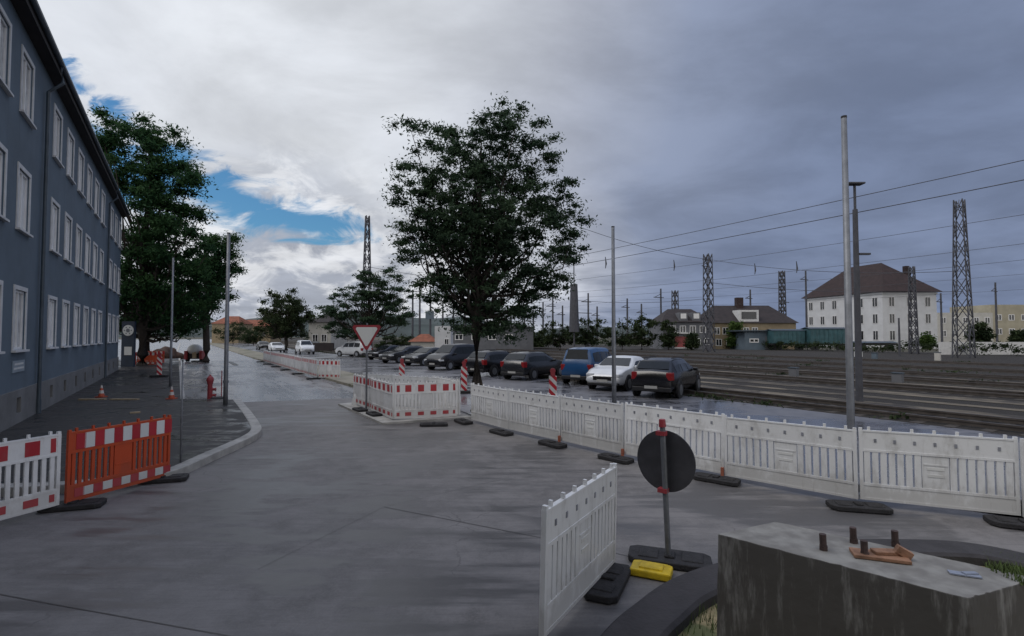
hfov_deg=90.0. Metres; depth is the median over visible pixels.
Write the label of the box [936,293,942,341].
catenary mast
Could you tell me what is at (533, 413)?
safety barrier
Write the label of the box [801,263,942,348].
white house
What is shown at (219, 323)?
street house
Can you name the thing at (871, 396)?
gravel path
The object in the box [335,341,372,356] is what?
parked car
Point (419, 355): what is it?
parked car
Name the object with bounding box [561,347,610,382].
parked car
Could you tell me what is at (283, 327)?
round tree
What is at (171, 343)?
steel pole
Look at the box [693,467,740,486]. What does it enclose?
rubber weight
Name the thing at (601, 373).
parked car
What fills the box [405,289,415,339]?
catenary mast
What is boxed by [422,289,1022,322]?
overhead wire
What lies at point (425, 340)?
red roofed hut
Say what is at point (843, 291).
span wire
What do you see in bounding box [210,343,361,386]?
verge
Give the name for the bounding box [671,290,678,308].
lattice mast
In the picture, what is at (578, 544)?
safety barrier
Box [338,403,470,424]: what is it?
traffic island
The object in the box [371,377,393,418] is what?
safety barrier
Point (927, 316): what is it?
window
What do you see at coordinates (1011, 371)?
railway track
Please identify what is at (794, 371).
relay box
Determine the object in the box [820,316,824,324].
window
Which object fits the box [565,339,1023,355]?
scrub
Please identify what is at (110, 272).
window
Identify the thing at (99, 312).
window
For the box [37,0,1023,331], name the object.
sky
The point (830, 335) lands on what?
goods wagon
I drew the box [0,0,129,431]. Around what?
apartment block
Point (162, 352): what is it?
safety barrier
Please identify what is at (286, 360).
safety barrier
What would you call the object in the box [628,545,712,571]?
rubber weight
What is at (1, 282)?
window
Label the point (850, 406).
steel pole
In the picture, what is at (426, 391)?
safety barrier
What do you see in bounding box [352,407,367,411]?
rubber weight
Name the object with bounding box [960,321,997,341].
bush
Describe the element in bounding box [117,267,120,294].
window
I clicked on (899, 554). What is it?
broken board
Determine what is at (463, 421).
rubber weight
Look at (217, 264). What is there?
maple tree
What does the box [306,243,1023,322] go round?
overhead wire
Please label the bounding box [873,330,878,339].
window
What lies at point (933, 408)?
gravel path
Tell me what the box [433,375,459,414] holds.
safety barrier
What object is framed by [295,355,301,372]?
safety barrier
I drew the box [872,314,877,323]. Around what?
window
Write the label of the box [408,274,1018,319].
overhead wire
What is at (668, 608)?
ring kerb
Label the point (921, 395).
gravel path
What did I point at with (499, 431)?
rubber weight
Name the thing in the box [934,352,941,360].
relay box
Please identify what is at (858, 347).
lamp mast
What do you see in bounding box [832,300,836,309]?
window
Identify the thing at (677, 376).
parked car
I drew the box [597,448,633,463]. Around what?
rubber weight
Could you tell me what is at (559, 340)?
bush
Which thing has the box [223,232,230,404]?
steel pole
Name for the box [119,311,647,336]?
hills
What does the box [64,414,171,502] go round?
safety barrier
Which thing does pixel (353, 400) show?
sand bag
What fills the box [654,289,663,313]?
catenary mast
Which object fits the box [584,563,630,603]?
rubber weight
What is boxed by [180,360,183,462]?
steel pole
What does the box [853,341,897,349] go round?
goods wagon
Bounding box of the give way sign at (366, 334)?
[352,323,380,408]
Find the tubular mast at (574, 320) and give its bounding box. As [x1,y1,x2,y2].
[569,266,591,347]
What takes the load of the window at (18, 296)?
in the apartment block at (64, 210)
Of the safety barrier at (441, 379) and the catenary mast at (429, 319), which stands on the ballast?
the catenary mast at (429, 319)
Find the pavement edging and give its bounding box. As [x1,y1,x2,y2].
[179,358,184,398]
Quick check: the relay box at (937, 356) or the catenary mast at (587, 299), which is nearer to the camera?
the relay box at (937, 356)
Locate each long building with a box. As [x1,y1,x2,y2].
[937,313,993,341]
[950,305,1023,341]
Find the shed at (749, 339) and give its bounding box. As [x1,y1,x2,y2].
[725,330,781,349]
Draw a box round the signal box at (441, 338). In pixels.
[435,326,452,347]
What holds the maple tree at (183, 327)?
on the pavement
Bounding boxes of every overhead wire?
[255,179,1023,322]
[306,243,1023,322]
[346,160,1023,302]
[407,214,1023,304]
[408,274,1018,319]
[418,260,1018,313]
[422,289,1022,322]
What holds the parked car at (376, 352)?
on the car park
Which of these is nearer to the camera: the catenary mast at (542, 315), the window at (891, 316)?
the window at (891, 316)
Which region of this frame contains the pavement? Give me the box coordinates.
[0,358,250,483]
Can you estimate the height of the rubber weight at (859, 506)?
0.090 m
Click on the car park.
(354, 364)
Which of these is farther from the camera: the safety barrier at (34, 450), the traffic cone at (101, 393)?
the traffic cone at (101, 393)
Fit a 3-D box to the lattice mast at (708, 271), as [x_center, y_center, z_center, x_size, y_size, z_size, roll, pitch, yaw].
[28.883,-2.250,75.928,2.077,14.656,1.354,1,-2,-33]
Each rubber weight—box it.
[37,497,106,512]
[138,473,188,484]
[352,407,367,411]
[366,411,382,416]
[420,422,447,426]
[454,418,472,424]
[489,428,513,435]
[538,435,566,448]
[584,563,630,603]
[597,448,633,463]
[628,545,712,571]
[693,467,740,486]
[825,499,893,514]
[983,514,1023,529]
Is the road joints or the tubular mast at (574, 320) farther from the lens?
the tubular mast at (574, 320)
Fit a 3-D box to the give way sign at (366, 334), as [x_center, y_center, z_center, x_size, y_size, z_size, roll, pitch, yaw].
[-4.630,1.548,16.300,0.906,2.777,0.079,0,-2,0]
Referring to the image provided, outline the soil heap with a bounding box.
[153,346,183,358]
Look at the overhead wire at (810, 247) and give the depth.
28.85 m
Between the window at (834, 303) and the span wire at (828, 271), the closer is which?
the span wire at (828, 271)
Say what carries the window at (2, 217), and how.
in the apartment block at (64, 210)
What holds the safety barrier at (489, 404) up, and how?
on the junction slab
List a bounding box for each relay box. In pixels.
[787,367,799,376]
[871,353,877,358]
[890,372,904,382]
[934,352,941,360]
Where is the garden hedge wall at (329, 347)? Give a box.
[313,343,333,351]
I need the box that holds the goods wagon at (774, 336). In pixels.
[765,329,805,349]
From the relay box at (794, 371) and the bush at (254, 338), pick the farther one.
the bush at (254, 338)
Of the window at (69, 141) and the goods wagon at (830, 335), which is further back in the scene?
the goods wagon at (830, 335)
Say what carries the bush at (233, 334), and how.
on the ground at (599, 338)
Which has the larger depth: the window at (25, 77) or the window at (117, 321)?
the window at (117, 321)
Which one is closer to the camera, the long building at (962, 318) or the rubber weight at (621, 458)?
the rubber weight at (621, 458)
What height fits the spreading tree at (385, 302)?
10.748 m
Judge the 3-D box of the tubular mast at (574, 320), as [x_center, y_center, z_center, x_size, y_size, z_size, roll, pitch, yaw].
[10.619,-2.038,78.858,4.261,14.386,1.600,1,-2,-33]
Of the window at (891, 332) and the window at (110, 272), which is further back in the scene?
the window at (891, 332)
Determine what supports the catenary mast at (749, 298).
on the ground at (599, 338)
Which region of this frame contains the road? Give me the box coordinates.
[118,339,352,401]
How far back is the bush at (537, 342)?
109.41 m
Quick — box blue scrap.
[947,570,982,578]
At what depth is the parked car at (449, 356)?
36.30 m
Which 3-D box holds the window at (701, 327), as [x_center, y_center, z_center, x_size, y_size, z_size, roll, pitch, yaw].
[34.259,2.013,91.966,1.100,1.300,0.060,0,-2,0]
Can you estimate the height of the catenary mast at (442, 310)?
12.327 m
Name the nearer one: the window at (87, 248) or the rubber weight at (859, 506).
the rubber weight at (859, 506)
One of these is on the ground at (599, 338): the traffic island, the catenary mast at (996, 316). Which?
the catenary mast at (996, 316)
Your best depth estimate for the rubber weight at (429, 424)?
13.68 m
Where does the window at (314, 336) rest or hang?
in the street house at (320, 335)
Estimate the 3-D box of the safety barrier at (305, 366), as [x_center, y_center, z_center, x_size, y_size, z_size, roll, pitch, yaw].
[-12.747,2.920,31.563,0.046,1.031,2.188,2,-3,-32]
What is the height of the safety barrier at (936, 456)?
1.031 m
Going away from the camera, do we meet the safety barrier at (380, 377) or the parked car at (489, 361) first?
the safety barrier at (380, 377)
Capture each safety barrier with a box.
[0,431,61,520]
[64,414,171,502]
[135,351,156,364]
[138,350,164,362]
[263,350,266,361]
[267,351,270,362]
[270,351,274,363]
[274,352,278,365]
[279,353,283,366]
[284,353,289,368]
[289,354,294,369]
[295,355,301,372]
[301,356,308,374]
[309,358,316,376]
[318,359,340,377]
[353,373,371,408]
[363,372,391,382]
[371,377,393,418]
[392,374,424,406]
[394,380,456,418]
[424,375,459,407]
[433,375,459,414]
[471,383,508,429]
[508,388,560,439]
[539,463,616,635]
[560,395,623,453]
[624,402,724,473]
[724,414,858,498]
[858,426,1020,515]
[1019,438,1023,516]
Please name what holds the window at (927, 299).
in the white house at (880, 314)
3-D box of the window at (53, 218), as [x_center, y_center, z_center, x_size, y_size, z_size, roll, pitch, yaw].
[-15.178,-3.008,17.003,0.181,1.747,1.380,1,-2,-33]
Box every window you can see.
[0,3,13,97]
[0,142,9,222]
[0,280,4,353]
[11,284,29,352]
[15,161,32,237]
[19,44,36,129]
[46,295,58,348]
[49,197,61,256]
[52,103,63,168]
[61,299,70,347]
[63,211,73,263]
[66,127,75,184]
[73,303,80,346]
[75,223,83,270]
[77,147,85,198]
[82,306,89,345]
[84,233,91,275]
[86,164,93,209]
[90,308,96,344]
[92,241,98,280]
[94,177,100,219]
[97,310,102,343]
[99,248,104,284]
[101,189,105,227]
[107,313,111,342]
[109,259,112,289]
[110,206,114,239]
[112,315,115,342]
[113,263,116,292]
[114,213,118,244]
[116,316,119,341]
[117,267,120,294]
[118,221,121,249]
[312,334,317,340]
[321,334,326,341]
[455,334,462,339]
[680,326,685,331]
[690,326,695,332]
[700,326,705,332]
[715,327,719,334]
[716,339,721,345]
[722,327,727,334]
[749,339,758,342]
[809,302,812,310]
[809,317,812,324]
[820,301,824,309]
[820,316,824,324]
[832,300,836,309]
[832,316,836,324]
[861,314,863,323]
[872,297,877,306]
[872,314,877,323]
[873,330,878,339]
[888,297,894,306]
[889,314,894,322]
[889,330,895,339]
[925,297,930,306]
[925,314,930,322]
[1008,314,1014,319]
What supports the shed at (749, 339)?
on the ground at (599, 338)
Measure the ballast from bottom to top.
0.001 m
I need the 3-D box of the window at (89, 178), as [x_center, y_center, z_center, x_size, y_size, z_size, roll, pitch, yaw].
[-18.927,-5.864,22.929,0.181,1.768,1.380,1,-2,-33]
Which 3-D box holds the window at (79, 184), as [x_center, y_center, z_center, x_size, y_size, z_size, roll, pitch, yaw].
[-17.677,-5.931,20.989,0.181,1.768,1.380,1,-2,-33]
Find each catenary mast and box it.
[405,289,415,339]
[411,282,423,334]
[420,286,430,334]
[439,303,443,325]
[538,302,543,328]
[546,298,555,326]
[557,306,564,328]
[581,293,589,346]
[591,306,599,341]
[622,298,629,333]
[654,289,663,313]
[745,289,752,305]
[800,271,807,326]
[898,318,900,356]
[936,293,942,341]
[991,282,998,341]
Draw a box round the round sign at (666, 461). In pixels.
[637,419,695,554]
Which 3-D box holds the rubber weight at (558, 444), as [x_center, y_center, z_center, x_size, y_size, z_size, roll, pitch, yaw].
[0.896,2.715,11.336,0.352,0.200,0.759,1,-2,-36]
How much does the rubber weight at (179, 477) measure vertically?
0.090 m
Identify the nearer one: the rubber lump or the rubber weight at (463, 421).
the rubber weight at (463, 421)
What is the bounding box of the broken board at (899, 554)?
[849,544,913,564]
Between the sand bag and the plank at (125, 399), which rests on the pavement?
the plank at (125, 399)
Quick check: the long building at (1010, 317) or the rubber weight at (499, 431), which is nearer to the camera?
the rubber weight at (499, 431)
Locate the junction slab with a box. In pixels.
[0,398,1023,635]
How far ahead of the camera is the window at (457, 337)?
87.91 m
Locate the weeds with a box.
[285,347,998,419]
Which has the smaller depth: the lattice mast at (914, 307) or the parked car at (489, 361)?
the parked car at (489, 361)
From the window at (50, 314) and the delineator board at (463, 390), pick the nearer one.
the window at (50, 314)
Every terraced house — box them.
[648,309,712,348]
[701,297,798,348]
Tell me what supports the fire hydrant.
on the pavement
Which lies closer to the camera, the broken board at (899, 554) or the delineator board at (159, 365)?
the broken board at (899, 554)
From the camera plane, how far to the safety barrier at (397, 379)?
17.09 m
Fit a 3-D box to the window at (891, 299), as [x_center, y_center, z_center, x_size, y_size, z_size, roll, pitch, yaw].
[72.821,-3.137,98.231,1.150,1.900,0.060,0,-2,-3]
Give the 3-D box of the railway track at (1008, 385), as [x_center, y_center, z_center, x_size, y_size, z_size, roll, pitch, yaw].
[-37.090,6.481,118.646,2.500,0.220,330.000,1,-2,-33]
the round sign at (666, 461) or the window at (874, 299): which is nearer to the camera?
the round sign at (666, 461)
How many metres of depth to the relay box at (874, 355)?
51.54 m
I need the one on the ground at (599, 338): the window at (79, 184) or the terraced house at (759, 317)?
the terraced house at (759, 317)
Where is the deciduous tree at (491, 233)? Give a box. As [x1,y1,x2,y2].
[377,91,600,410]
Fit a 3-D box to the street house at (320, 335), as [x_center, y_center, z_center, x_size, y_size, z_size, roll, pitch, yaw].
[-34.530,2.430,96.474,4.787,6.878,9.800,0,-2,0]
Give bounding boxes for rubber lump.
[210,396,222,398]
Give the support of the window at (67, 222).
in the apartment block at (64, 210)
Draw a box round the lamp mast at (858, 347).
[849,182,870,401]
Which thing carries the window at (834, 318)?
in the white house at (880, 314)
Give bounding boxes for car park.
[210,341,1023,517]
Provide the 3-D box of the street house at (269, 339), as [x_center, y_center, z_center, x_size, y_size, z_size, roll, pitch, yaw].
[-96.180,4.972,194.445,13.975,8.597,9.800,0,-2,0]
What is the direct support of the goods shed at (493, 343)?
on the ground at (599, 338)
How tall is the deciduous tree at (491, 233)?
9.833 m
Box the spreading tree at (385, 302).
[313,265,417,345]
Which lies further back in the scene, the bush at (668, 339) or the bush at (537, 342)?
the bush at (537, 342)
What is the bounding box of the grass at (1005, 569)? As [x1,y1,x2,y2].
[677,548,1023,635]
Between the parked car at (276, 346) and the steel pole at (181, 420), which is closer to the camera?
the steel pole at (181, 420)
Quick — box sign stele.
[121,321,135,366]
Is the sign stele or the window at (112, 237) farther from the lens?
the sign stele
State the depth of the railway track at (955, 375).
33.62 m
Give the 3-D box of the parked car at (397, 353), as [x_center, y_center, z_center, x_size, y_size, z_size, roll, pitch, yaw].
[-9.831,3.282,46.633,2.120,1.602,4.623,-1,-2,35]
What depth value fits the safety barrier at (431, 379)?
16.46 m
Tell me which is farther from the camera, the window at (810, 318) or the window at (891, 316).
the window at (810, 318)
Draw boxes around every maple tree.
[87,103,230,365]
[119,278,209,350]
[157,230,249,362]
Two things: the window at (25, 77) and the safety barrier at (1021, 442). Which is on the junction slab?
the safety barrier at (1021, 442)
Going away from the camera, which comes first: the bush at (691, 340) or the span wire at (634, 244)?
the span wire at (634, 244)
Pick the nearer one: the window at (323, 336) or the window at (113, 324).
the window at (113, 324)
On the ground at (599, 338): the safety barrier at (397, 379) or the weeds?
the weeds
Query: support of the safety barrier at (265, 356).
on the road
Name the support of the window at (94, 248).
in the apartment block at (64, 210)
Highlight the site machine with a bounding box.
[184,344,204,361]
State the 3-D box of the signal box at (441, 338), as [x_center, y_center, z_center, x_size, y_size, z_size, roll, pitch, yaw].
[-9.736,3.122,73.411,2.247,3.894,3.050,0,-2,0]
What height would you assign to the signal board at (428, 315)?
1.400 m
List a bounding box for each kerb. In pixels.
[1,399,261,496]
[601,539,1023,635]
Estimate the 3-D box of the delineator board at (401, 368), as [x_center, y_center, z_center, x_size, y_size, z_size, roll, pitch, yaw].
[-5.089,2.558,23.664,0.800,1.370,0.400,1,-2,-20]
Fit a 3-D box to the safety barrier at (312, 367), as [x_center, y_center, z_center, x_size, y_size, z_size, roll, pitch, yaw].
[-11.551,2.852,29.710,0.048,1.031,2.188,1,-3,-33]
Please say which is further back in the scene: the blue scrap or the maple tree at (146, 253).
the maple tree at (146, 253)
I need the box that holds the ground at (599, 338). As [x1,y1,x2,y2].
[119,337,938,351]
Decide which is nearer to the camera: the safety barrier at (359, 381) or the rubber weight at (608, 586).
the rubber weight at (608, 586)
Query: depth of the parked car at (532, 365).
27.98 m
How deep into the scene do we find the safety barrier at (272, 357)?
42.84 m
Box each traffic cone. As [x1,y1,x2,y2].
[95,385,107,397]
[165,387,176,398]
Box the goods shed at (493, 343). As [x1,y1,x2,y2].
[453,325,535,349]
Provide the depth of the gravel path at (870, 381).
26.40 m
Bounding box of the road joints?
[0,480,626,635]
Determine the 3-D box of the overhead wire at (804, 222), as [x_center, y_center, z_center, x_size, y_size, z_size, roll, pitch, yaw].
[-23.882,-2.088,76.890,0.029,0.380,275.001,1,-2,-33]
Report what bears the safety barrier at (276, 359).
on the road
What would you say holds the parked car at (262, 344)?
on the car park
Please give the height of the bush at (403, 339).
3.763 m
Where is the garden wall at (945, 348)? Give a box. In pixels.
[938,342,1023,354]
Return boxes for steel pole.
[169,257,173,385]
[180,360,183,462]
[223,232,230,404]
[611,226,616,402]
[841,115,854,480]
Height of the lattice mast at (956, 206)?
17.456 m
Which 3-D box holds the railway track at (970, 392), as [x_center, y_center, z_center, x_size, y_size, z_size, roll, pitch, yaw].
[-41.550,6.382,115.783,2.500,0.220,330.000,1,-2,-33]
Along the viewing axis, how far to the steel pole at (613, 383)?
16.27 m
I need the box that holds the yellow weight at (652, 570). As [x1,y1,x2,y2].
[630,560,672,581]
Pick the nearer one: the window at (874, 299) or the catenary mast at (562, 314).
the window at (874, 299)
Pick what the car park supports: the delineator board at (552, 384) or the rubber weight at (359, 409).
the delineator board at (552, 384)
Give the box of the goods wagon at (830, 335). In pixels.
[801,327,844,349]
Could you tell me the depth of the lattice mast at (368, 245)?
72.27 m
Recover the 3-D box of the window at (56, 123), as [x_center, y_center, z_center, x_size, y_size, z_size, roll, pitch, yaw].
[-15.178,-6.066,17.109,0.181,1.768,1.380,1,-2,-33]
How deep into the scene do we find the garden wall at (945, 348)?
65.90 m
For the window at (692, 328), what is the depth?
91.97 m
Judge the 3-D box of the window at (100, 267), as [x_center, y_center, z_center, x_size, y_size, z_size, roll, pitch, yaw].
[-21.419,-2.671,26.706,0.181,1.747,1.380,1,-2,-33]
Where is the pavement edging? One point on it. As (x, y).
(180, 373)
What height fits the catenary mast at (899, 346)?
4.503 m
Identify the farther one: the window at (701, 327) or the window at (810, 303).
the window at (810, 303)
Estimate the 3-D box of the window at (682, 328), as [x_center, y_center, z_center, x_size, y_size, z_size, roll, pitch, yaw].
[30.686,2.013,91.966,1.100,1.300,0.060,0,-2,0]
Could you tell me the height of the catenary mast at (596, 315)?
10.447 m
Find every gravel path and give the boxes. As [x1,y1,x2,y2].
[269,343,1023,410]
[289,344,1023,404]
[291,346,1023,418]
[374,348,1023,391]
[552,356,1022,382]
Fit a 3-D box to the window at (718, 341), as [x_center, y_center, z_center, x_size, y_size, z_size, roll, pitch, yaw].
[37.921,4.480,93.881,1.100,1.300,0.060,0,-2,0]
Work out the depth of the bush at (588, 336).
79.65 m
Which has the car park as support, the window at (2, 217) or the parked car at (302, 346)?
the parked car at (302, 346)
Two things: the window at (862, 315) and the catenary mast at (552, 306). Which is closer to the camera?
the window at (862, 315)
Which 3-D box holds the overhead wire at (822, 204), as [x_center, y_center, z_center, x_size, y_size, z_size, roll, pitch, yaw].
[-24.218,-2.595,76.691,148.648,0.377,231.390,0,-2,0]
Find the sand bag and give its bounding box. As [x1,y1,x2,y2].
[351,394,356,404]
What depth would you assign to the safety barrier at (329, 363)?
28.61 m
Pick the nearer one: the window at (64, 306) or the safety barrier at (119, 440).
the safety barrier at (119, 440)
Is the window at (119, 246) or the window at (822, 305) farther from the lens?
the window at (822, 305)
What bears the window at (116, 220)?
in the apartment block at (64, 210)
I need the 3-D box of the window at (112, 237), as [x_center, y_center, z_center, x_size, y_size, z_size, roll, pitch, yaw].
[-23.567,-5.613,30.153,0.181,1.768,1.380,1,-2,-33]
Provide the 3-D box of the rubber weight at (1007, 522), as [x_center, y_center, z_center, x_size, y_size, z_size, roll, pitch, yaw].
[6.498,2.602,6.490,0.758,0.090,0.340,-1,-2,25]
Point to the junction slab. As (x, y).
(210, 546)
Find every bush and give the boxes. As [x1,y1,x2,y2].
[211,319,247,343]
[237,327,268,344]
[374,332,414,347]
[533,330,551,346]
[537,320,580,349]
[562,317,609,346]
[599,318,648,349]
[624,314,659,349]
[657,319,680,349]
[683,330,703,349]
[722,321,746,347]
[919,331,937,349]
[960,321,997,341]
[1005,328,1023,341]
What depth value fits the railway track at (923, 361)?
52.35 m
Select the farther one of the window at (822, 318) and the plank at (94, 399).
the window at (822, 318)
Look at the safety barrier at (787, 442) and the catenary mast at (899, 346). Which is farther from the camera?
the catenary mast at (899, 346)
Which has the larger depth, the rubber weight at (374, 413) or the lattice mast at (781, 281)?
the lattice mast at (781, 281)
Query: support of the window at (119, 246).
in the apartment block at (64, 210)
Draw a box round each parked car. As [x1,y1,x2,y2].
[256,341,268,349]
[268,342,284,351]
[295,340,314,353]
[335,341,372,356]
[365,345,397,358]
[379,345,422,362]
[401,347,438,365]
[424,343,474,369]
[464,349,508,376]
[500,350,561,379]
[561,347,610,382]
[586,355,642,390]
[631,356,700,398]
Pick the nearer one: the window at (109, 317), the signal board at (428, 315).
the window at (109, 317)
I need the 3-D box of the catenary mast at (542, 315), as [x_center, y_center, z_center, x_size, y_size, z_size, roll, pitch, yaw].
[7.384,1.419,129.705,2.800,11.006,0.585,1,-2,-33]
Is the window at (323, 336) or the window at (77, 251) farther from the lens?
the window at (323, 336)
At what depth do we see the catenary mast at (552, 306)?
119.97 m
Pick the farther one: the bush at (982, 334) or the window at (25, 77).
the bush at (982, 334)
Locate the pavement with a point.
(209, 424)
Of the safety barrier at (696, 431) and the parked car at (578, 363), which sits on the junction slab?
the safety barrier at (696, 431)
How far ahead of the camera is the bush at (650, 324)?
89.22 m
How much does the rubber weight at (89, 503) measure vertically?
0.090 m
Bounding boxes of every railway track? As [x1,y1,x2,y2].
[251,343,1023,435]
[281,341,1023,388]
[281,342,1023,400]
[289,340,1023,373]
[290,341,1023,381]
[372,342,1023,366]
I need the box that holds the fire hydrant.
[206,374,215,398]
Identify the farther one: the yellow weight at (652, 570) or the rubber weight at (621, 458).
the rubber weight at (621, 458)
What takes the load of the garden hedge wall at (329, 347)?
on the ground at (599, 338)
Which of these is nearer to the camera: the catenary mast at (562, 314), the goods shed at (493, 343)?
the goods shed at (493, 343)
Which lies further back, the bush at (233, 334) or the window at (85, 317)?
the bush at (233, 334)
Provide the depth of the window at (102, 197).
27.18 m
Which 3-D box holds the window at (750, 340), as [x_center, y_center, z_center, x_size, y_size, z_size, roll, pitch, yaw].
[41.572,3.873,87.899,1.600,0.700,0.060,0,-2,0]
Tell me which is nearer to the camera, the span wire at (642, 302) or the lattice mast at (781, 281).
the span wire at (642, 302)
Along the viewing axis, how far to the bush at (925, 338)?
91.47 m
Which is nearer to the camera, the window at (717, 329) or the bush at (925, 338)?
the bush at (925, 338)
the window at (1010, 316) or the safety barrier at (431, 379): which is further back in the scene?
the window at (1010, 316)
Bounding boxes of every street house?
[211,316,252,342]
[247,320,280,341]
[309,315,347,348]
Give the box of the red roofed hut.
[408,334,434,346]
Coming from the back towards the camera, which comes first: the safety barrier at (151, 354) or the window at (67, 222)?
the safety barrier at (151, 354)
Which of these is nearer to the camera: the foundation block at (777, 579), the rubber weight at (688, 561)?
the foundation block at (777, 579)
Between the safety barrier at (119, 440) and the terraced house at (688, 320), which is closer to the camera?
the safety barrier at (119, 440)
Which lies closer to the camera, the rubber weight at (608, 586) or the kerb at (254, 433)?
the rubber weight at (608, 586)
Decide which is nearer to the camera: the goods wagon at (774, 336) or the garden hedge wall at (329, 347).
the garden hedge wall at (329, 347)
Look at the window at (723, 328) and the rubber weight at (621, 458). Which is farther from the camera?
the window at (723, 328)
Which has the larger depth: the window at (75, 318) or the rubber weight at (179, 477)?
the window at (75, 318)
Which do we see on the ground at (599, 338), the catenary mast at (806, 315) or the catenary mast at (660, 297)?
the catenary mast at (806, 315)
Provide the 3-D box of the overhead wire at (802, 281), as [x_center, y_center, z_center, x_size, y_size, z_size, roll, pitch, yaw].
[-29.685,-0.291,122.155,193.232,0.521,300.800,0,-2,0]
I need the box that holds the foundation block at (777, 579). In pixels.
[717,522,1023,635]
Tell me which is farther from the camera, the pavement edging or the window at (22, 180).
the pavement edging
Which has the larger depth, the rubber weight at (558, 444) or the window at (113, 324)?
the window at (113, 324)
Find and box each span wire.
[564,221,702,258]
[578,298,707,302]
[709,259,951,272]
[709,282,963,292]
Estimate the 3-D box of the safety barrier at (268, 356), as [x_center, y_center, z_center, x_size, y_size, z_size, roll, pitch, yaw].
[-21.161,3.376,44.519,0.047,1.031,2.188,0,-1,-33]
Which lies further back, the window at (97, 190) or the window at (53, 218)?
the window at (97, 190)
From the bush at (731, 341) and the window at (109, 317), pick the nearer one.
the window at (109, 317)
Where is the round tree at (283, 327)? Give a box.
[249,288,319,349]
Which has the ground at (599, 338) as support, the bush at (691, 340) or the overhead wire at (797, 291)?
the bush at (691, 340)
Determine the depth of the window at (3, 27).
12.19 m
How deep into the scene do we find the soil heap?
53.41 m
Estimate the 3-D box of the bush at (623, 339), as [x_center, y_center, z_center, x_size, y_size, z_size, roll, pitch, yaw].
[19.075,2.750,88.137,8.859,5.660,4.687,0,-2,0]
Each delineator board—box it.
[150,352,168,376]
[399,359,404,375]
[460,361,470,393]
[549,368,556,395]
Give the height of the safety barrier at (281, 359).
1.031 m
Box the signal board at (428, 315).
[425,311,433,318]
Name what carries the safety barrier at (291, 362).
on the road
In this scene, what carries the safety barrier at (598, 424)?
on the junction slab
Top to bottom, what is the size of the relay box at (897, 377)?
0.535 m
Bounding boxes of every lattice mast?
[361,215,372,347]
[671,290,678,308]
[702,253,714,351]
[778,270,788,315]
[908,266,919,353]
[952,198,975,357]
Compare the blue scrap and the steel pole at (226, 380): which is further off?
the steel pole at (226, 380)
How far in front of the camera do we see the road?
27.86 m
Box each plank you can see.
[78,398,106,399]
[109,398,139,399]
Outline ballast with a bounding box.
[247,338,1023,435]
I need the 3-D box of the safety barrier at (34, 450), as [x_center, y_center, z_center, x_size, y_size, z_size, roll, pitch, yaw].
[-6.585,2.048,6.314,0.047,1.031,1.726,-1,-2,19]
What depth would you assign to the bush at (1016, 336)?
73.65 m
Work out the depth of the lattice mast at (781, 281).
105.06 m
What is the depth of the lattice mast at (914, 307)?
68.00 m
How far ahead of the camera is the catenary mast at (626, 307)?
129.96 m
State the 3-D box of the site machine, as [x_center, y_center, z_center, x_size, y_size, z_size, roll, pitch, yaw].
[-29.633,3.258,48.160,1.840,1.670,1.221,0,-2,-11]
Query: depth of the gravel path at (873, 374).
31.86 m
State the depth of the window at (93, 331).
25.01 m
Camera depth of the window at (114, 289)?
32.36 m
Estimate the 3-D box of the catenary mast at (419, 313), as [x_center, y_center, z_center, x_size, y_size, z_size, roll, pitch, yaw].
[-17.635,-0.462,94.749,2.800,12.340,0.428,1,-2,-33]
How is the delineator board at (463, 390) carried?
on the car park

